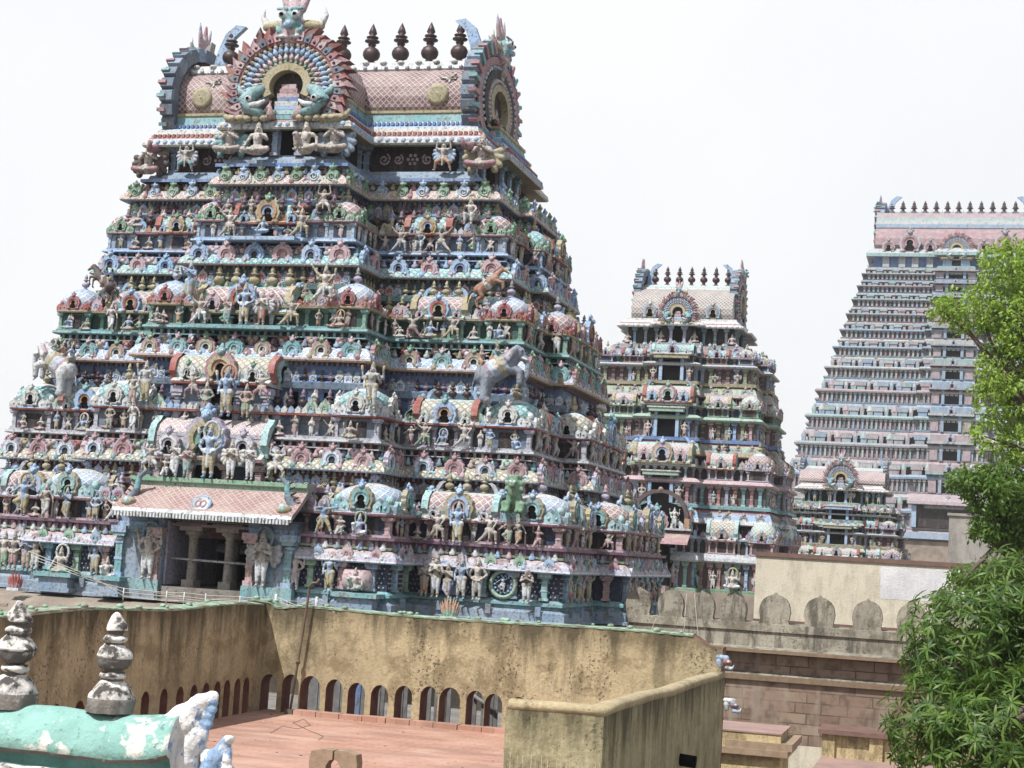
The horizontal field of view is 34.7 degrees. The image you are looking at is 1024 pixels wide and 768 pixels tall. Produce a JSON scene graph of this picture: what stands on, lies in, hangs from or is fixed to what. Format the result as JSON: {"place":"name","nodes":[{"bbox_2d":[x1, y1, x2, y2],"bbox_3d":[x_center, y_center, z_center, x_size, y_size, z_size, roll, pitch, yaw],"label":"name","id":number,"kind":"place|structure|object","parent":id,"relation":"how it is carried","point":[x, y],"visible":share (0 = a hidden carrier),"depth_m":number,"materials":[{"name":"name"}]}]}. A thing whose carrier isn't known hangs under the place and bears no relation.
{"place":"outdoors","nodes":[
{"label":"outdoors","id":0,"kind":"place"},
{"bbox_2d":[0,0,670,712],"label":"temple tower","id":1,"kind":"structure","parent":0,"point":[596,558],"depth_m":48.84,"materials":[{"name":"stone"}]},
{"bbox_2d":[0,530,10,569],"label":"statue","id":2,"kind":"object","parent":1,"relation":"on","point":[4,552],"visible":1,"depth_m":47.17,"materials":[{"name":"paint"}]},
{"bbox_2d":[6,573,22,590],"bbox_3d":[-13.971,5.538,46.123,0.462,0.535,0.240,2,-6,15],"label":"flame ornament","id":3,"kind":"object","parent":1,"relation":"on","point":[15,583],"visible":1,"depth_m":46.07,"materials":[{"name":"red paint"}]},
{"bbox_2d":[7,531,22,569],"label":"statue","id":4,"kind":"object","parent":1,"relation":"on","point":[13,550],"visible":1,"depth_m":47.09,"materials":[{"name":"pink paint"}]},
{"bbox_2d":[8,472,35,515],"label":"statue","id":5,"kind":"object","parent":1,"relation":"on","point":[23,497],"visible":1,"depth_m":47.19,"materials":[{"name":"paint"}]},
{"bbox_2d":[19,530,32,570],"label":"statue","id":6,"kind":"object","parent":1,"relation":"on","point":[25,558],"visible":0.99,"depth_m":46.96,"materials":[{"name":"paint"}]},
{"bbox_2d":[28,532,42,571],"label":"statue","id":7,"kind":"object","parent":1,"relation":"on","point":[36,550],"visible":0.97,"depth_m":46.90,"materials":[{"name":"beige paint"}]},
{"bbox_2d":[38,482,53,518],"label":"statue","id":8,"kind":"object","parent":1,"relation":"on","point":[45,500],"visible":1,"depth_m":46.98,"materials":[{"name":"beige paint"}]},
{"bbox_2d":[32,337,77,397],"bbox_3d":[-14.124,-0.533,50.682,1.696,1.871,0.813,1,-6,21],"label":"elephant statue","id":9,"kind":"object","parent":1,"relation":"on","point":[60,366],"visible":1,"depth_m":50.47,"materials":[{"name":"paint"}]},
{"bbox_2d":[46,543,69,572],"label":"statue","id":10,"kind":"object","parent":1,"relation":"on","point":[60,558],"visible":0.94,"depth_m":46.44,"materials":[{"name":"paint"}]},
{"bbox_2d":[59,485,72,518],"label":"statue","id":11,"kind":"object","parent":1,"relation":"on","point":[67,497],"visible":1,"depth_m":46.81,"materials":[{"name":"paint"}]},
{"bbox_2d":[88,546,102,575],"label":"statue","id":12,"kind":"object","parent":1,"relation":"on","point":[95,556],"visible":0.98,"depth_m":46.42,"materials":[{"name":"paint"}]},
{"bbox_2d":[90,493,102,520],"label":"statue","id":13,"kind":"object","parent":1,"relation":"on","point":[95,506],"visible":1,"depth_m":46.56,"materials":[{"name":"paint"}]},
{"bbox_2d":[88,264,118,303],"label":"horse statue","id":14,"kind":"object","parent":1,"relation":"on","point":[105,281],"visible":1,"depth_m":51.69,"materials":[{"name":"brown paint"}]},
{"bbox_2d":[99,556,114,575],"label":"statue","id":15,"kind":"object","parent":1,"relation":"on","point":[105,568],"visible":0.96,"depth_m":45.97,"materials":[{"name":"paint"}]},
{"bbox_2d":[105,403,115,428],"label":"statue","id":16,"kind":"object","parent":1,"relation":"on","point":[109,415],"visible":1,"depth_m":47.78,"materials":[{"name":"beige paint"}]},
{"bbox_2d":[106,303,117,330],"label":"statue","id":17,"kind":"object","parent":1,"relation":"on","point":[111,316],"visible":1,"depth_m":51.37,"materials":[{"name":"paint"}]},
{"bbox_2d":[127,401,139,429],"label":"statue","id":18,"kind":"object","parent":1,"relation":"on","point":[133,408],"visible":1,"depth_m":47.52,"materials":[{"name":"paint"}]},
{"bbox_2d":[127,372,139,402],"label":"statue","id":19,"kind":"object","parent":1,"relation":"on","point":[133,388],"visible":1,"depth_m":47.62,"materials":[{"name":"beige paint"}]},
{"bbox_2d":[136,360,157,401],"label":"statue","id":20,"kind":"object","parent":1,"relation":"on","point":[145,380],"visible":1,"depth_m":47.53,"materials":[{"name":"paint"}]},
{"bbox_2d":[139,439,159,472],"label":"statue","id":21,"kind":"object","parent":1,"relation":"on","point":[150,457],"visible":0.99,"depth_m":46.39,"materials":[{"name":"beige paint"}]},
{"bbox_2d":[137,520,163,578],"bbox_3d":[-10.146,4.621,45.748,0.825,1.637,0.286,2,-6,15],"label":"statue","id":22,"kind":"object","parent":1,"relation":"on","point":[148,551],"visible":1,"depth_m":45.68,"materials":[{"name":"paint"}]},
{"bbox_2d":[131,149,169,177],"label":"statue","id":23,"kind":"object","parent":1,"relation":"on","point":[142,163],"visible":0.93,"depth_m":53.22,"materials":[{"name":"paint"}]},
{"bbox_2d":[166,439,181,475],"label":"statue","id":24,"kind":"object","parent":1,"relation":"on","point":[174,460],"visible":1,"depth_m":46.00,"materials":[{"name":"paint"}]},
{"bbox_2d":[28,551,334,606],"bbox_3d":[-8.895,5.363,44.193,8.797,1.198,0.510,2,-6,11],"label":"wire railing","id":25,"kind":"object","parent":1,"relation":"on","point":[316,602],"visible":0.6,"depth_m":44.35,"materials":[{"name":"metal"}]},
{"bbox_2d":[175,141,198,171],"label":"statue","id":26,"kind":"object","parent":1,"relation":"on","point":[187,155],"visible":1,"depth_m":52.72,"materials":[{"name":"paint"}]},
{"bbox_2d":[181,443,192,476],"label":"statue","id":27,"kind":"object","parent":1,"relation":"on","point":[187,459],"visible":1,"depth_m":45.92,"materials":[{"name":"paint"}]},
{"bbox_2d":[180,260,196,300],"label":"statue","id":28,"kind":"object","parent":1,"relation":"on","point":[190,281],"visible":1,"depth_m":48.55,"materials":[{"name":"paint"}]},
{"bbox_2d":[183,367,201,398],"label":"statue","id":29,"kind":"object","parent":1,"relation":"on","point":[193,385],"visible":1,"depth_m":47.08,"materials":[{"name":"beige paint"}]},
{"bbox_2d":[186,293,208,323],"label":"statue","id":30,"kind":"object","parent":1,"relation":"on","point":[202,304],"visible":1,"depth_m":48.44,"materials":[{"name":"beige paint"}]},
{"bbox_2d":[200,381,214,408],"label":"statue","id":31,"kind":"object","parent":1,"relation":"on","point":[206,398],"visible":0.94,"depth_m":46.90,"materials":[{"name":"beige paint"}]},
{"bbox_2d":[198,420,224,477],"bbox_3d":[-8.455,1.810,45.830,0.825,1.637,0.286,2,-6,15],"label":"statue","id":32,"kind":"object","parent":1,"relation":"on","point":[209,450],"visible":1,"depth_m":45.76,"materials":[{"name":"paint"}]},
{"bbox_2d":[216,207,237,236],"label":"statue","id":33,"kind":"object","parent":1,"relation":"on","point":[230,217],"visible":1,"depth_m":49.47,"materials":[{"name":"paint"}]},
{"bbox_2d":[221,295,232,323],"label":"statue","id":34,"kind":"object","parent":1,"relation":"on","point":[227,311],"visible":1,"depth_m":48.17,"materials":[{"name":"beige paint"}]},
{"bbox_2d":[216,363,240,416],"bbox_3d":[-8.155,0.156,46.762,0.785,1.556,0.364,2,-6,15],"label":"statue","id":35,"kind":"object","parent":1,"relation":"on","point":[226,391],"visible":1,"depth_m":46.75,"materials":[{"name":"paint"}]},
{"bbox_2d":[212,127,250,157],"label":"statue","id":36,"kind":"object","parent":1,"relation":"on","point":[223,143],"visible":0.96,"depth_m":50.31,"materials":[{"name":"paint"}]},
{"bbox_2d":[219,439,246,478],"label":"statue","id":37,"kind":"object","parent":1,"relation":"on","point":[228,459],"visible":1,"depth_m":45.59,"materials":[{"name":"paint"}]},
{"bbox_2d":[235,282,256,324],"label":"statue","id":38,"kind":"object","parent":1,"relation":"on","point":[244,304],"visible":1,"depth_m":48.05,"materials":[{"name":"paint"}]},
{"bbox_2d":[239,383,252,417],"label":"statue","id":39,"kind":"object","parent":1,"relation":"on","point":[245,401],"visible":1,"depth_m":46.56,"materials":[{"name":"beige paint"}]},
{"bbox_2d":[243,441,257,479],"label":"statue","id":40,"kind":"object","parent":1,"relation":"on","point":[251,454],"visible":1,"depth_m":45.41,"materials":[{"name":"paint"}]},
{"bbox_2d":[239,120,269,154],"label":"statue","id":41,"kind":"object","parent":1,"relation":"on","point":[257,136],"visible":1,"depth_m":49.78,"materials":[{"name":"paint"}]},
{"bbox_2d":[251,369,269,400],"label":"statue","id":42,"kind":"object","parent":1,"relation":"on","point":[261,387],"visible":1,"depth_m":46.52,"materials":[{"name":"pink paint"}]},
{"bbox_2d":[251,290,275,324],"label":"statue","id":43,"kind":"object","parent":1,"relation":"on","point":[261,305],"visible":1,"depth_m":47.92,"materials":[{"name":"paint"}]},
{"bbox_2d":[245,525,283,586],"bbox_3d":[-6.845,4.701,44.817,1.145,1.683,0.518,2,-6,15],"label":"statue","id":44,"kind":"object","parent":1,"relation":"on","point":[261,553],"visible":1,"depth_m":44.80,"materials":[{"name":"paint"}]},
{"bbox_2d":[265,444,285,477],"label":"statue","id":45,"kind":"object","parent":1,"relation":"on","point":[276,463],"visible":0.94,"depth_m":45.37,"materials":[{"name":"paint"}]},
{"bbox_2d":[277,293,300,325],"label":"statue","id":46,"kind":"object","parent":1,"relation":"on","point":[291,311],"visible":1,"depth_m":47.66,"materials":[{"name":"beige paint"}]},
{"bbox_2d":[290,550,304,589],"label":"statue","id":47,"kind":"object","parent":1,"relation":"on","point":[295,572],"visible":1,"depth_m":44.68,"materials":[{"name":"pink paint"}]},
{"bbox_2d":[287,206,309,236],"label":"statue","id":48,"kind":"object","parent":1,"relation":"on","point":[301,223],"visible":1,"depth_m":48.84,"materials":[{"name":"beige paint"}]},
{"bbox_2d":[292,120,317,154],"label":"statue","id":49,"kind":"object","parent":1,"relation":"on","point":[302,144],"visible":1,"depth_m":49.35,"materials":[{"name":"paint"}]},
{"bbox_2d":[308,264,336,301],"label":"statue","id":50,"kind":"object","parent":1,"relation":"on","point":[325,284],"visible":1,"depth_m":47.45,"materials":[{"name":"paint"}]},
{"bbox_2d":[314,185,331,212],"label":"statue","id":51,"kind":"object","parent":1,"relation":"on","point":[323,201],"visible":1,"depth_m":48.85,"materials":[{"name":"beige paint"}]},
{"bbox_2d":[313,498,339,533],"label":"statue","id":52,"kind":"object","parent":1,"relation":"on","point":[323,516],"visible":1,"depth_m":44.72,"materials":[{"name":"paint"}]},
{"bbox_2d":[321,558,339,591],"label":"statue","id":53,"kind":"object","parent":1,"relation":"on","point":[329,572],"visible":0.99,"depth_m":44.43,"materials":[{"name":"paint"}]},
{"bbox_2d":[317,125,356,156],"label":"statue","id":54,"kind":"object","parent":1,"relation":"on","point":[329,141],"visible":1,"depth_m":49.39,"materials":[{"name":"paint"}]},
{"bbox_2d":[341,421,357,438],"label":"statue","id":55,"kind":"object","parent":1,"relation":"on","point":[349,434],"visible":1,"depth_m":45.66,"materials":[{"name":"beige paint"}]},
{"bbox_2d":[346,568,362,590],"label":"statue","id":56,"kind":"object","parent":1,"relation":"on","point":[352,585],"visible":1,"depth_m":44.07,"materials":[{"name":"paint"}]},
{"bbox_2d":[351,511,366,535],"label":"statue","id":57,"kind":"object","parent":1,"relation":"on","point":[357,525],"visible":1,"depth_m":44.41,"materials":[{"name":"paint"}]},
{"bbox_2d":[361,362,385,408],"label":"statue","id":58,"kind":"object","parent":1,"relation":"on","point":[372,385],"visible":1,"depth_m":45.68,"materials":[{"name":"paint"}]},
{"bbox_2d":[389,225,407,250],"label":"statue","id":59,"kind":"object","parent":1,"relation":"on","point":[401,233],"visible":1,"depth_m":50.22,"materials":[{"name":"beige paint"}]},
{"bbox_2d":[406,312,424,337],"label":"statue","id":60,"kind":"object","parent":1,"relation":"on","point":[413,319],"visible":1,"depth_m":48.74,"materials":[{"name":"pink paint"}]},
{"bbox_2d":[412,419,431,445],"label":"statue","id":61,"kind":"object","parent":1,"relation":"on","point":[424,434],"visible":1,"depth_m":47.17,"materials":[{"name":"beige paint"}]},
{"bbox_2d":[417,559,430,596],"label":"statue","id":62,"kind":"object","parent":1,"relation":"on","point":[424,577],"visible":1,"depth_m":45.45,"materials":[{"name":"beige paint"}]},
{"bbox_2d":[421,320,438,337],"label":"statue","id":63,"kind":"object","parent":1,"relation":"on","point":[430,328],"visible":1,"depth_m":48.45,"materials":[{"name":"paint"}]},
{"bbox_2d":[423,508,445,540],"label":"statue","id":64,"kind":"object","parent":1,"relation":"on","point":[438,526],"visible":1,"depth_m":45.68,"materials":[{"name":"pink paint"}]},
{"bbox_2d":[428,554,443,597],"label":"statue","id":65,"kind":"object","parent":1,"relation":"on","point":[435,575],"visible":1,"depth_m":45.36,"materials":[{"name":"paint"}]},
{"bbox_2d":[434,428,448,446],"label":"statue","id":66,"kind":"object","parent":1,"relation":"on","point":[442,438],"visible":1,"depth_m":46.90,"materials":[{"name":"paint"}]},
{"bbox_2d":[432,139,455,170],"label":"statue","id":67,"kind":"object","parent":1,"relation":"on","point":[445,154],"visible":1,"depth_m":50.41,"materials":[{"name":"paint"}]},
{"bbox_2d":[435,226,452,251],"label":"statue","id":68,"kind":"object","parent":1,"relation":"on","point":[441,240],"visible":1,"depth_m":49.88,"materials":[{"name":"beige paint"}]},
{"bbox_2d":[439,563,453,597],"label":"statue","id":69,"kind":"object","parent":1,"relation":"on","point":[447,582],"visible":1,"depth_m":45.26,"materials":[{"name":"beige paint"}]},
{"bbox_2d":[440,597,459,617],"bbox_3d":[-1.691,6.116,44.799,0.557,0.642,0.240,2,-6,15],"label":"flame ornament","id":70,"kind":"object","parent":1,"relation":"on","point":[450,608],"visible":0.96,"depth_m":44.75,"materials":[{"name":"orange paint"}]},
{"bbox_2d":[440,312,459,338],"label":"statue","id":71,"kind":"object","parent":1,"relation":"on","point":[453,320],"visible":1,"depth_m":48.40,"materials":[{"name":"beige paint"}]},
{"bbox_2d":[447,501,470,545],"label":"statue","id":72,"kind":"object","parent":1,"relation":"on","point":[457,524],"visible":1,"depth_m":45.37,"materials":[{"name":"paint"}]},
{"bbox_2d":[451,420,471,447],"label":"statue","id":73,"kind":"object","parent":1,"relation":"on","point":[464,435],"visible":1,"depth_m":46.85,"materials":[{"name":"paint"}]},
{"bbox_2d":[454,557,469,598],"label":"statue","id":74,"kind":"object","parent":1,"relation":"on","point":[460,579],"visible":1,"depth_m":45.18,"materials":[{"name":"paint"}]},
{"bbox_2d":[463,196,476,224],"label":"statue","id":75,"kind":"object","parent":1,"relation":"on","point":[470,213],"visible":1,"depth_m":49.68,"materials":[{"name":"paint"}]},
{"bbox_2d":[469,557,487,600],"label":"statue","id":76,"kind":"object","parent":1,"relation":"on","point":[477,578],"visible":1,"depth_m":45.05,"materials":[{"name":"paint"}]},
{"bbox_2d":[462,132,504,172],"bbox_3d":[-0.939,-7.118,50.101,1.373,1.259,0.774,2,-6,15],"label":"statue","id":77,"kind":"object","parent":1,"relation":"on","point":[481,155],"visible":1,"depth_m":50.12,"materials":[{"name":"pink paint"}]},
{"bbox_2d":[475,511,498,543],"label":"statue","id":78,"kind":"object","parent":1,"relation":"on","point":[489,528],"visible":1,"depth_m":45.27,"materials":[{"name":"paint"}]},
{"bbox_2d":[467,266,508,308],"bbox_3d":[-0.705,-2.853,48.436,1.228,1.302,0.356,2,-6,10],"label":"horse statue","id":79,"kind":"object","parent":1,"relation":"on","point":[484,285],"visible":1,"depth_m":48.35,"materials":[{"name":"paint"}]},
{"bbox_2d":[471,341,530,403],"bbox_3d":[-0.307,-0.328,46.898,1.696,1.831,0.813,2,-6,10],"label":"elephant statue","id":80,"kind":"object","parent":1,"relation":"on","point":[491,372],"visible":1,"depth_m":46.67,"materials":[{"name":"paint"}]},
{"bbox_2d":[489,559,517,599],"bbox_3d":[-0.249,5.381,45.140,0.833,1.096,0.220,2,-6,15],"label":"medallion","id":81,"kind":"object","parent":1,"relation":"attached to","point":[500,584],"visible":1,"depth_m":45.16,"materials":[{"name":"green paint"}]},
{"bbox_2d":[498,517,515,544],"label":"statue","id":82,"kind":"object","parent":1,"relation":"on","point":[508,532],"visible":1,"depth_m":45.23,"materials":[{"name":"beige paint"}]},
{"bbox_2d":[500,474,525,513],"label":"lion statue","id":83,"kind":"object","parent":1,"relation":"on","point":[514,489],"visible":1,"depth_m":45.11,"materials":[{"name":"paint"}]},
{"bbox_2d":[513,518,525,546],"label":"statue","id":84,"kind":"object","parent":1,"relation":"on","point":[518,532],"visible":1,"depth_m":45.15,"materials":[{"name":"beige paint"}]},
{"bbox_2d":[520,569,533,603],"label":"statue","id":85,"kind":"object","parent":1,"relation":"on","point":[527,576],"visible":1,"depth_m":44.62,"materials":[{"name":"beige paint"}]},
{"bbox_2d":[206,709,504,767],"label":"terrace","id":86,"kind":"structure","parent":0,"point":[257,748],"depth_m":24.72,"materials":[{"name":"tile"}]},
{"bbox_2d":[0,600,234,767],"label":"shrine roof","id":87,"kind":"structure","parent":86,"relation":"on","point":[105,728],"depth_m":9.37,"materials":[{"name":"paint"}]},
{"bbox_2d":[284,579,319,714],"bbox_3d":[-3.575,4.505,28.153,0.551,2.345,0.168,0,-7,28],"label":"pipe","id":88,"kind":"object","parent":86,"relation":"on","point":[289,711],"visible":1,"depth_m":28.18,"materials":[{"name":"metal"}]},
{"bbox_2d":[309,747,362,767],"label":"holed stone","id":89,"kind":"object","parent":86,"relation":"on","point":[327,757],"visible":1,"depth_m":20.51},
{"bbox_2d":[0,596,725,767],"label":"parapet wall","id":90,"kind":"structure","parent":86,"relation":"on","point":[236,656],"depth_m":27.24,"materials":[{"name":"concrete"}]},
{"bbox_2d":[716,655,733,669],"bbox_3d":[3.412,4.463,26.284,0.299,0.235,0.118,2,-6,15],"label":"painted carving","id":91,"kind":"object","parent":90,"relation":"attached to","point":[724,660],"visible":1,"depth_m":26.26,"materials":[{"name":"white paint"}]},
{"bbox_2d":[268,692,501,726],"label":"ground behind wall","id":92,"kind":"structure","parent":0,"point":[454,715],"depth_m":32.50,"materials":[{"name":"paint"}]},
{"bbox_2d":[307,677,522,726],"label":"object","id":93,"kind":"object","parent":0,"point":[313,695],"visible":0.19,"depth_m":29.65,"materials":[{"name":"grey concrete"}]},
{"bbox_2d":[0,0,1023,469],"label":"sky","id":94,"kind":"structure","parent":0,"point":[769,135],"materials":[{"name":"white"}]},
{"bbox_2d":[599,259,801,620],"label":"temple tower","id":95,"kind":"structure","parent":0,"point":[690,377],"depth_m":99.57,"materials":[{"name":"stone"}]},
{"bbox_2d":[723,567,740,588],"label":"statue","id":96,"kind":"object","parent":95,"relation":"on","point":[732,578],"visible":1,"depth_m":96.20,"materials":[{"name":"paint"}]},
{"bbox_2d":[721,720,801,767],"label":"yellow block","id":97,"kind":"structure","parent":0,"point":[751,745],"depth_m":32.50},
{"bbox_2d":[621,587,1016,759],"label":"battlement wall","id":98,"kind":"structure","parent":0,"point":[812,674],"depth_m":46.86,"materials":[{"name":"stone"}]},
{"bbox_2d":[792,449,910,559],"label":"temple tower","id":99,"kind":"structure","parent":0,"point":[841,508],"depth_m":127.21,"materials":[{"name":"stone"}]},
{"bbox_2d":[753,551,995,767],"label":"cream building","id":100,"kind":"structure","parent":0,"point":[844,585],"depth_m":60.37,"materials":[{"name":"paint"}]},
{"bbox_2d":[947,513,1023,564],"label":"concrete block","id":101,"kind":"structure","parent":100,"relation":"on","point":[960,550],"depth_m":76.84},
{"bbox_2d":[789,196,1023,561],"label":"temple tower","id":102,"kind":"structure","parent":0,"point":[898,379],"depth_m":224.64,"materials":[{"name":"stone"}]},
{"bbox_2d":[813,756,1004,767],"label":"terrace","id":103,"kind":"structure","parent":0,"point":[825,762],"depth_m":42.89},
{"bbox_2d":[818,724,929,763],"bbox_3d":[9.798,9.751,44.340,2.900,0.740,1.660,2,-6,15],"label":"stone trough","id":104,"kind":"object","parent":103,"relation":"on","point":[853,742],"visible":0.82,"depth_m":43.86,"materials":[{"name":"stone"}]},
{"bbox_3d":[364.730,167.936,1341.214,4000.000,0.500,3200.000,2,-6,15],"label":"ground","id":105,"kind":"structure","parent":0,"visible":0},
{"bbox_2d":[503,671,725,767],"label":"stair parapet","id":106,"kind":"structure","parent":105,"relation":"on","point":[677,724],"depth_m":18.72,"materials":[{"name":"paint"}]},
{"bbox_2d":[723,698,740,713],"bbox_3d":[3.328,4.864,24.799,0.281,0.220,0.110,2,-6,15],"label":"painted carving","id":107,"kind":"object","parent":106,"relation":"attached to","point":[731,703],"visible":1,"depth_m":24.78,"materials":[{"name":"white paint"}]},
{"bbox_2d":[877,543,1023,767],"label":"mango tree","id":108,"kind":"object","parent":105,"relation":"on","point":[991,706],"visible":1,"depth_m":22.45,"materials":[{"name":"green plant"}]},
{"bbox_2d":[924,233,1023,623],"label":"neem tree","id":109,"kind":"object","parent":105,"relation":"on","point":[1003,496],"visible":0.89,"depth_m":39.93,"materials":[{"name":"green plant"}]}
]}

